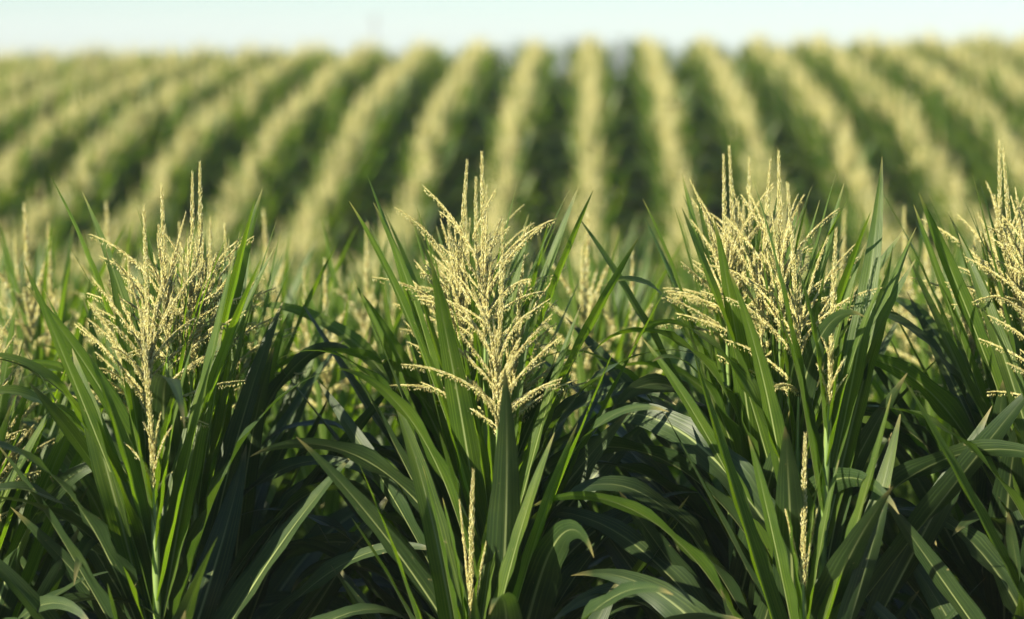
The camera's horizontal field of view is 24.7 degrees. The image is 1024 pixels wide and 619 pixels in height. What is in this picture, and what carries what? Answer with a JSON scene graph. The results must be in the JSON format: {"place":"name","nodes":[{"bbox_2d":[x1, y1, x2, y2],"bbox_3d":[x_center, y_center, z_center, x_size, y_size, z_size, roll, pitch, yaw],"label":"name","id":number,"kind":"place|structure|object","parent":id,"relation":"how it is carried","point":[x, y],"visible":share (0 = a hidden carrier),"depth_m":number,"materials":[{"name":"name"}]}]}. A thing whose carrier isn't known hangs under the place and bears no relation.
{"place":"outdoors","nodes":[
{"label":"outdoors","id":0,"kind":"place"},
{"bbox_2d":[14,34,849,80],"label":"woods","id":1,"kind":"object","parent":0,"point":[615,49],"visible":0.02,"depth_m":424.67,"materials":[{"name":"green plant"}]},
{"bbox_2d":[0,0,1023,74],"label":"sky","id":2,"kind":"structure","parent":0,"point":[54,23],"materials":[{"name":"white"}]},
{"bbox_2d":[530,189,894,348],"bbox_3d":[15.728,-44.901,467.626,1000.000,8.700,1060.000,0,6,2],"label":"ground","id":3,"kind":"structure","parent":0,"point":[625,219],"depth_m":29.37,"materials":[{"name":"soil"}]},
{"bbox_2d":[0,302,34,560],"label":"corn plant","id":4,"kind":"object","parent":3,"relation":"on","point":[5,373],"visible":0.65,"depth_m":6.48,"materials":[{"name":"green plant"}]},
{"bbox_2d":[0,399,87,618],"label":"corn plant","id":5,"kind":"object","parent":3,"relation":"on","point":[47,602],"visible":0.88,"depth_m":5.82,"materials":[{"name":"green plant"}]},
{"bbox_2d":[0,235,89,402],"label":"corn plant","id":6,"kind":"object","parent":3,"relation":"on","point":[75,299],"visible":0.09,"depth_m":9.34,"materials":[{"name":"green plant"}]},
{"bbox_2d":[0,224,95,395],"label":"corn plant","id":7,"kind":"object","parent":3,"relation":"on","point":[77,286],"visible":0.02,"depth_m":9.41,"materials":[{"name":"green plant"}]},
{"bbox_2d":[0,243,98,505],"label":"corn plant","id":8,"kind":"object","parent":3,"relation":"on","point":[88,348],"visible":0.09,"depth_m":9.28,"materials":[{"name":"green plant"}]},
{"bbox_2d":[1,249,101,395],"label":"corn plant","id":9,"kind":"object","parent":3,"relation":"on","point":[91,351],"depth_m":9.59,"materials":[{"name":"green plant"}]},
{"bbox_2d":[0,331,103,617],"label":"corn plant","id":10,"kind":"object","parent":3,"relation":"on","point":[33,560],"visible":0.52,"depth_m":6.36,"materials":[{"name":"green plant"}]},
{"bbox_2d":[8,340,98,617],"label":"corn plant","id":11,"kind":"object","parent":3,"relation":"on","point":[26,552],"visible":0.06,"depth_m":6.76,"materials":[{"name":"green plant"}]},
{"bbox_2d":[0,437,108,618],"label":"corn plant","id":12,"kind":"object","parent":3,"relation":"on","point":[51,582],"visible":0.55,"depth_m":5.89,"materials":[{"name":"green plant"}]},
{"bbox_2d":[16,249,96,348],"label":"corn plant","id":13,"kind":"object","parent":3,"relation":"on","point":[93,320],"visible":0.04,"depth_m":9.94,"materials":[{"name":"green plant"}]},
{"bbox_2d":[0,237,113,331],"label":"corn plant","id":14,"kind":"object","parent":3,"relation":"on","point":[70,292],"visible":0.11,"depth_m":10.75,"materials":[{"name":"green plant"}]},
{"bbox_2d":[0,236,119,585],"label":"corn plant","id":15,"kind":"object","parent":3,"relation":"on","point":[26,341],"visible":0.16,"depth_m":8.02,"materials":[{"name":"green plant"}]},
{"bbox_2d":[7,310,113,591],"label":"corn plant","id":16,"kind":"object","parent":3,"relation":"on","point":[63,468],"visible":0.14,"depth_m":7.00,"materials":[{"name":"green plant"}]},
{"bbox_2d":[0,333,161,618],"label":"corn plant","id":17,"kind":"object","parent":3,"relation":"on","point":[9,599],"visible":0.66,"depth_m":6.13,"materials":[{"name":"green plant"}]},
{"bbox_2d":[0,202,266,592],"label":"corn plant","id":18,"kind":"object","parent":3,"relation":"on","point":[29,307],"visible":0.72,"depth_m":7.51,"materials":[{"name":"green plant"}]},
{"bbox_2d":[0,222,266,593],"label":"corn plant","id":19,"kind":"object","parent":3,"relation":"on","point":[56,307],"visible":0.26,"depth_m":7.72,"materials":[{"name":"green plant"}]},
{"bbox_2d":[98,221,205,412],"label":"corn plant","id":20,"kind":"object","parent":3,"relation":"on","point":[134,301],"visible":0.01,"depth_m":8.62,"materials":[{"name":"green plant"}]},
{"bbox_2d":[5,201,338,586],"bbox_3d":[-1.415,0.879,8.232,1.662,2.531,0.574,-1,6,-10],"label":"corn plant","id":21,"kind":"object","parent":3,"relation":"on","point":[96,305],"visible":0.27,"depth_m":8.13,"materials":[{"name":"green plant"}]},
{"bbox_2d":[18,223,347,618],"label":"corn plant","id":22,"kind":"object","parent":3,"relation":"on","point":[253,440],"visible":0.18,"depth_m":6.46,"materials":[{"name":"green plant"}]},
{"bbox_2d":[0,257,375,618],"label":"corn plant","id":23,"kind":"object","parent":3,"relation":"on","point":[277,469],"visible":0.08,"depth_m":6.40,"materials":[{"name":"green plant"}]},
{"bbox_2d":[0,161,393,618],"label":"corn plant","id":24,"kind":"object","parent":3,"relation":"on","point":[323,599],"visible":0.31,"depth_m":6.31,"materials":[{"name":"green plant"}]},
{"bbox_2d":[0,251,405,618],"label":"corn plant","id":25,"kind":"object","parent":3,"relation":"on","point":[151,554],"visible":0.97,"depth_m":5.74,"materials":[{"name":"green plant"}]},
{"bbox_2d":[11,217,403,618],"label":"corn plant","id":26,"kind":"object","parent":3,"relation":"on","point":[288,481],"visible":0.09,"depth_m":6.57,"materials":[{"name":"green plant"}]},
{"bbox_2d":[0,204,415,618],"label":"corn plant","id":27,"kind":"object","parent":3,"relation":"on","point":[201,598],"visible":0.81,"depth_m":5.79,"materials":[{"name":"green plant"}]},
{"bbox_2d":[63,222,353,596],"bbox_3d":[-0.884,0.837,6.741,1.088,2.175,0.733,1,6,13],"label":"corn plant","id":28,"kind":"object","parent":3,"relation":"on","point":[296,408],"visible":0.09,"depth_m":6.79,"materials":[{"name":"green plant"}]},
{"bbox_2d":[11,170,406,618],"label":"corn plant","id":29,"kind":"object","parent":3,"relation":"on","point":[239,421],"visible":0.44,"depth_m":6.13,"materials":[{"name":"green plant"}]},
{"bbox_2d":[66,233,354,435],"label":"corn plant","id":30,"kind":"object","parent":3,"relation":"on","point":[297,283],"visible":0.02,"depth_m":9.43,"materials":[{"name":"green plant"}]},
{"bbox_2d":[0,176,425,618],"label":"corn plant","id":31,"kind":"object","parent":3,"relation":"on","point":[163,389],"visible":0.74,"depth_m":5.95,"materials":[{"name":"green plant"}]},
{"bbox_2d":[20,237,407,618],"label":"corn plant","id":32,"kind":"object","parent":3,"relation":"on","point":[285,575],"visible":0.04,"depth_m":7.01,"materials":[{"name":"green plant"}]},
{"bbox_2d":[87,208,401,618],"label":"corn plant","id":33,"kind":"object","parent":3,"relation":"on","point":[257,312],"visible":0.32,"depth_m":8.18,"materials":[{"name":"green plant"}]},
{"bbox_2d":[177,241,327,427],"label":"corn plant","id":34,"kind":"object","parent":3,"relation":"on","point":[281,262],"visible":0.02,"depth_m":10.48,"materials":[{"name":"green plant"}]},
{"bbox_2d":[250,262,398,618],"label":"corn plant","id":35,"kind":"object","parent":3,"relation":"on","point":[300,476],"visible":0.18,"depth_m":7.94,"materials":[{"name":"green plant"}]},
{"bbox_2d":[236,259,419,618],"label":"corn plant","id":36,"kind":"object","parent":3,"relation":"on","point":[331,501],"visible":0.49,"depth_m":7.44,"materials":[{"name":"green plant"}]},
{"bbox_2d":[298,258,358,341],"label":"corn plant","id":37,"kind":"object","parent":3,"relation":"on","point":[350,314],"visible":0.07,"depth_m":12.46,"materials":[{"name":"green plant"}]},
{"bbox_2d":[288,260,374,356],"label":"corn plant","id":38,"kind":"object","parent":3,"relation":"on","point":[335,317],"visible":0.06,"depth_m":11.38,"materials":[{"name":"green plant"}]},
{"bbox_2d":[266,268,405,437],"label":"corn plant","id":39,"kind":"object","parent":3,"relation":"on","point":[400,338],"visible":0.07,"depth_m":8.75,"materials":[{"name":"green plant"}]},
{"bbox_2d":[286,281,406,473],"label":"corn plant","id":40,"kind":"object","parent":3,"relation":"on","point":[390,411],"visible":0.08,"depth_m":8.32,"materials":[{"name":"green plant"}]},
{"bbox_2d":[300,211,405,438],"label":"corn plant","id":41,"kind":"object","parent":3,"relation":"on","point":[404,327],"visible":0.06,"depth_m":8.87,"materials":[{"name":"green plant"}]},
{"bbox_2d":[244,234,462,403],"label":"corn plant","id":42,"kind":"object","parent":3,"relation":"on","point":[360,287],"visible":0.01,"depth_m":8.93,"materials":[{"name":"green plant"}]},
{"bbox_2d":[304,265,446,557],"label":"corn plant","id":43,"kind":"object","parent":3,"relation":"on","point":[336,429],"visible":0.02,"depth_m":8.02,"materials":[{"name":"green plant"}]},
{"bbox_2d":[282,217,475,604],"bbox_3d":[-0.341,0.883,8.378,1.124,2.476,1.088,0,6,2],"label":"corn plant","id":44,"kind":"object","parent":3,"relation":"on","point":[365,323],"visible":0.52,"depth_m":8.04,"materials":[{"name":"green plant"}]},
{"bbox_2d":[328,223,437,329],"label":"corn plant","id":45,"kind":"object","parent":3,"relation":"on","point":[390,265],"visible":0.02,"depth_m":10.17,"materials":[{"name":"green plant"}]},
{"bbox_2d":[321,280,455,451],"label":"corn plant","id":46,"kind":"object","parent":3,"relation":"on","point":[363,365],"visible":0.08,"depth_m":8.61,"materials":[{"name":"green plant"}]},
{"bbox_2d":[256,280,520,406],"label":"corn plant","id":47,"kind":"object","parent":3,"relation":"on","point":[329,311],"visible":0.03,"depth_m":9.32,"materials":[{"name":"green plant"}]},
{"bbox_2d":[252,280,550,618],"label":"corn plant","id":48,"kind":"object","parent":3,"relation":"on","point":[271,598],"visible":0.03,"depth_m":6.82,"materials":[{"name":"green plant"}]},
{"bbox_2d":[359,234,467,324],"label":"corn plant","id":49,"kind":"object","parent":3,"relation":"on","point":[419,271],"visible":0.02,"depth_m":10.30,"materials":[{"name":"green plant"}]},
{"bbox_2d":[312,258,547,462],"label":"corn plant","id":50,"kind":"object","parent":3,"relation":"on","point":[388,460],"visible":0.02,"depth_m":8.39,"materials":[{"name":"green plant"}]},
{"bbox_2d":[253,189,617,614],"bbox_3d":[-0.203,0.756,6.693,1.155,2.211,1.054,-6,9,-44],"label":"corn plant","id":51,"kind":"object","parent":3,"relation":"on","point":[349,337],"visible":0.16,"depth_m":6.62,"materials":[{"name":"green plant"}]},
{"bbox_2d":[260,213,674,618],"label":"corn plant","id":52,"kind":"object","parent":3,"relation":"on","point":[525,432],"visible":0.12,"depth_m":6.34,"materials":[{"name":"green plant"}]},
{"bbox_2d":[241,159,703,618],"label":"corn plant","id":53,"kind":"object","parent":3,"relation":"on","point":[591,452],"visible":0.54,"depth_m":6.17,"materials":[{"name":"green plant"}]},
{"bbox_2d":[275,176,675,618],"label":"corn plant","id":54,"kind":"object","parent":3,"relation":"on","point":[339,540],"visible":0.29,"depth_m":6.46,"materials":[{"name":"green plant"}]},
{"bbox_2d":[250,152,706,618],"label":"corn plant","id":55,"kind":"object","parent":3,"relation":"on","point":[417,571],"visible":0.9,"depth_m":5.88,"materials":[{"name":"green plant"}]},
{"bbox_2d":[304,185,653,613],"bbox_3d":[-0.068,0.780,6.750,1.396,2.286,0.506,-6,9,-43],"label":"corn plant","id":56,"kind":"object","parent":3,"relation":"on","point":[426,414],"visible":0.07,"depth_m":6.54,"materials":[{"name":"green plant"}]},
{"bbox_2d":[331,411,648,618],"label":"corn plant","id":57,"kind":"object","parent":3,"relation":"on","point":[448,583],"visible":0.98,"depth_m":5.75,"materials":[{"name":"green plant"}]},
{"bbox_2d":[291,228,688,618],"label":"corn plant","id":58,"kind":"object","parent":3,"relation":"on","point":[540,588],"visible":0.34,"depth_m":5.96,"materials":[{"name":"green plant"}]},
{"bbox_2d":[0,22,1023,582],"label":"corn field","id":59,"kind":"structure","parent":3,"relation":"on","point":[306,140],"depth_m":22.70,"materials":[{"name":"green plant"}]},
{"bbox_2d":[320,208,707,618],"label":"corn plant","id":60,"kind":"object","parent":3,"relation":"on","point":[681,480],"visible":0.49,"depth_m":7.46,"materials":[{"name":"green plant"}]},
{"bbox_2d":[317,220,739,618],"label":"corn plant","id":61,"kind":"object","parent":3,"relation":"on","point":[506,482],"visible":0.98,"depth_m":5.78,"materials":[{"name":"green plant"}]},
{"bbox_2d":[385,337,673,616],"bbox_3d":[0.241,1.075,8.241,1.398,2.138,0.481,-4,8,-34],"label":"corn plant","id":62,"kind":"object","parent":3,"relation":"on","point":[593,584],"visible":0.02,"depth_m":8.14,"materials":[{"name":"green plant"}]},
{"bbox_2d":[534,297,635,528],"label":"corn plant","id":63,"kind":"object","parent":3,"relation":"on","point":[624,313],"visible":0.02,"depth_m":9.12,"materials":[{"name":"green plant"}]},
{"bbox_2d":[529,239,661,607],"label":"corn plant","id":64,"kind":"object","parent":3,"relation":"on","point":[603,331],"visible":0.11,"depth_m":8.47,"materials":[{"name":"green plant"}]},
{"bbox_2d":[515,234,680,618],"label":"corn plant","id":65,"kind":"object","parent":3,"relation":"on","point":[572,416],"visible":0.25,"depth_m":7.66,"materials":[{"name":"green plant"}]},
{"bbox_2d":[537,223,666,335],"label":"corn plant","id":66,"kind":"object","parent":3,"relation":"on","point":[636,253],"visible":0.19,"depth_m":12.20,"materials":[{"name":"green plant"}]},
{"bbox_2d":[523,241,693,415],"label":"corn plant","id":67,"kind":"object","parent":3,"relation":"on","point":[641,286],"visible":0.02,"depth_m":9.43,"materials":[{"name":"green plant"}]},
{"bbox_2d":[532,274,687,567],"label":"corn plant","id":68,"kind":"object","parent":3,"relation":"on","point":[681,409],"visible":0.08,"depth_m":8.71,"materials":[{"name":"green plant"}]},
{"bbox_2d":[537,214,684,369],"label":"corn plant","id":69,"kind":"object","parent":3,"relation":"on","point":[644,251],"visible":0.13,"depth_m":12.32,"materials":[{"name":"green plant"}]},
{"bbox_2d":[538,248,689,576],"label":"corn plant","id":70,"kind":"object","parent":3,"relation":"on","point":[667,339],"visible":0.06,"depth_m":8.56,"materials":[{"name":"green plant"}]},
{"bbox_2d":[561,307,674,608],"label":"corn plant","id":71,"kind":"object","parent":3,"relation":"on","point":[647,370],"visible":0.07,"depth_m":8.21,"materials":[{"name":"green plant"}]},
{"bbox_2d":[385,251,857,618],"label":"corn plant","id":72,"kind":"object","parent":3,"relation":"on","point":[615,325],"visible":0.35,"depth_m":7.46,"materials":[{"name":"green plant"}]},
{"bbox_2d":[588,236,668,373],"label":"corn plant","id":73,"kind":"object","parent":3,"relation":"on","point":[619,260],"visible":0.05,"depth_m":11.61,"materials":[{"name":"green plant"}]},
{"bbox_2d":[536,276,722,575],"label":"corn plant","id":74,"kind":"object","parent":3,"relation":"on","point":[551,359],"visible":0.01,"depth_m":9.00,"materials":[{"name":"green plant"}]},
{"bbox_2d":[544,237,715,346],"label":"corn plant","id":75,"kind":"object","parent":3,"relation":"on","point":[577,278],"visible":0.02,"depth_m":10.81,"materials":[{"name":"green plant"}]},
{"bbox_2d":[550,241,718,349],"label":"corn plant","id":76,"kind":"object","parent":3,"relation":"on","point":[604,280],"visible":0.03,"depth_m":9.79,"materials":[{"name":"green plant"}]},
{"bbox_2d":[641,228,704,352],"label":"corn plant","id":77,"kind":"object","parent":3,"relation":"on","point":[681,258],"depth_m":13.21,"materials":[{"name":"green plant"}]},
{"bbox_2d":[650,262,700,330],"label":"corn plant","id":78,"kind":"object","parent":3,"relation":"on","point":[660,301],"visible":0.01,"depth_m":13.53,"materials":[{"name":"green plant"}]},
{"bbox_2d":[522,157,904,553],"bbox_3d":[0.516,0.722,6.507,1.146,2.293,1.148,0,5,2],"label":"corn plant","id":79,"kind":"object","parent":3,"relation":"on","point":[653,383],"visible":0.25,"depth_m":6.42,"materials":[{"name":"green plant"}]},
{"bbox_2d":[532,198,907,618],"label":"corn plant","id":80,"kind":"object","parent":3,"relation":"on","point":[621,430],"visible":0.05,"depth_m":6.85,"materials":[{"name":"green plant"}]},
{"bbox_2d":[542,154,905,618],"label":"corn plant","id":81,"kind":"object","parent":3,"relation":"on","point":[731,562],"visible":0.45,"depth_m":6.29,"materials":[{"name":"green plant"}]},
{"bbox_2d":[543,151,906,618],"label":"corn plant","id":82,"kind":"object","parent":3,"relation":"on","point":[644,493],"visible":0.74,"depth_m":6.02,"materials":[{"name":"green plant"}]},
{"bbox_2d":[562,145,935,618],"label":"corn plant","id":83,"kind":"object","parent":3,"relation":"on","point":[678,529],"visible":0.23,"depth_m":6.45,"materials":[{"name":"green plant"}]},
{"bbox_2d":[532,351,982,618],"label":"corn plant","id":84,"kind":"object","parent":3,"relation":"on","point":[680,601],"visible":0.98,"depth_m":5.74,"materials":[{"name":"green plant"}]},
{"bbox_2d":[619,158,918,618],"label":"corn plant","id":85,"kind":"object","parent":3,"relation":"on","point":[655,539],"visible":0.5,"depth_m":6.05,"materials":[{"name":"green plant"}]},
{"bbox_2d":[612,184,937,547],"bbox_3d":[0.964,0.779,6.623,1.131,2.270,0.990,-6,8,-42],"label":"corn plant","id":86,"kind":"object","parent":3,"relation":"on","point":[694,381],"visible":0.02,"depth_m":6.61,"materials":[{"name":"green plant"}]},
{"bbox_2d":[534,182,1023,618],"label":"corn plant","id":87,"kind":"object","parent":3,"relation":"on","point":[789,496],"visible":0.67,"depth_m":5.88,"materials":[{"name":"green plant"}]},
{"bbox_2d":[678,216,895,475],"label":"corn plant","id":88,"kind":"object","parent":3,"relation":"on","point":[687,339],"visible":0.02,"depth_m":10.95,"materials":[{"name":"green plant"}]},
{"bbox_2d":[577,159,1023,618],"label":"corn plant","id":89,"kind":"object","parent":3,"relation":"on","point":[843,411],"visible":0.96,"depth_m":5.85,"materials":[{"name":"green plant"}]},
{"bbox_2d":[667,362,962,608],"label":"corn plant","id":90,"kind":"object","parent":3,"relation":"on","point":[675,471],"depth_m":8.05,"materials":[{"name":"green plant"}]},
{"bbox_2d":[772,203,935,504],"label":"corn plant","id":91,"kind":"object","parent":3,"relation":"on","point":[843,251],"visible":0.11,"depth_m":8.24,"materials":[{"name":"green plant"}]},
{"bbox_2d":[698,213,1011,617],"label":"corn plant","id":92,"kind":"object","parent":3,"relation":"on","point":[900,491],"visible":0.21,"depth_m":7.92,"materials":[{"name":"green plant"}]},
{"bbox_2d":[846,218,949,379],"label":"corn plant","id":93,"kind":"object","parent":3,"relation":"on","point":[897,255],"visible":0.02,"depth_m":11.01,"materials":[{"name":"green plant"}]},
{"bbox_2d":[820,202,985,604],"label":"corn plant","id":94,"kind":"object","parent":3,"relation":"on","point":[891,530],"visible":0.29,"depth_m":8.13,"materials":[{"name":"green plant"}]},
{"bbox_2d":[806,147,1023,618],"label":"corn plant","id":95,"kind":"object","parent":3,"relation":"on","point":[946,405],"visible":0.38,"depth_m":6.25,"materials":[{"name":"green plant"}]},
{"bbox_2d":[818,139,1023,618],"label":"corn plant","id":96,"kind":"object","parent":3,"relation":"on","point":[1008,467],"visible":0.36,"depth_m":6.41,"materials":[{"name":"green plant"}]},
{"bbox_2d":[822,233,1023,618],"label":"corn plant","id":97,"kind":"object","parent":3,"relation":"on","point":[952,590],"visible":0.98,"depth_m":5.84,"materials":[{"name":"green plant"}]},
{"bbox_2d":[858,261,999,618],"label":"corn plant","id":98,"kind":"object","parent":3,"relation":"on","point":[905,598],"visible":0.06,"depth_m":6.81,"materials":[{"name":"green plant"}]},
{"bbox_2d":[882,245,977,370],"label":"corn plant","id":99,"kind":"object","parent":3,"relation":"on","point":[933,276],"visible":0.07,"depth_m":10.69,"materials":[{"name":"green plant"}]},
{"bbox_2d":[898,224,965,428],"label":"corn plant","id":100,"kind":"object","parent":3,"relation":"on","point":[959,259],"visible":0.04,"depth_m":9.70,"materials":[{"name":"green plant"}]},
{"bbox_2d":[872,286,993,546],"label":"corn plant","id":101,"kind":"object","parent":3,"relation":"on","point":[897,463],"visible":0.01,"depth_m":8.15,"materials":[{"name":"green plant"}]},
{"bbox_2d":[869,237,997,618],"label":"corn plant","id":102,"kind":"object","parent":3,"relation":"on","point":[912,612],"visible":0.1,"depth_m":6.72,"materials":[{"name":"green plant"}]},
{"bbox_2d":[878,207,1018,618],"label":"corn plant","id":103,"kind":"object","parent":3,"relation":"on","point":[954,543],"visible":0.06,"depth_m":6.55,"materials":[{"name":"green plant"}]},
{"bbox_2d":[874,187,1023,574],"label":"corn plant","id":104,"kind":"object","parent":3,"relation":"on","point":[967,306],"visible":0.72,"depth_m":6.14,"materials":[{"name":"green plant"}]},
{"bbox_2d":[887,380,1023,618],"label":"corn plant","id":105,"kind":"object","parent":3,"relation":"on","point":[997,563],"visible":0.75,"depth_m":5.85,"materials":[{"name":"green plant"}]},
{"bbox_2d":[948,177,1023,618],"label":"corn plant","id":106,"kind":"object","parent":3,"relation":"on","point":[1012,541],"visible":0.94,"depth_m":5.94,"materials":[{"name":"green plant"}]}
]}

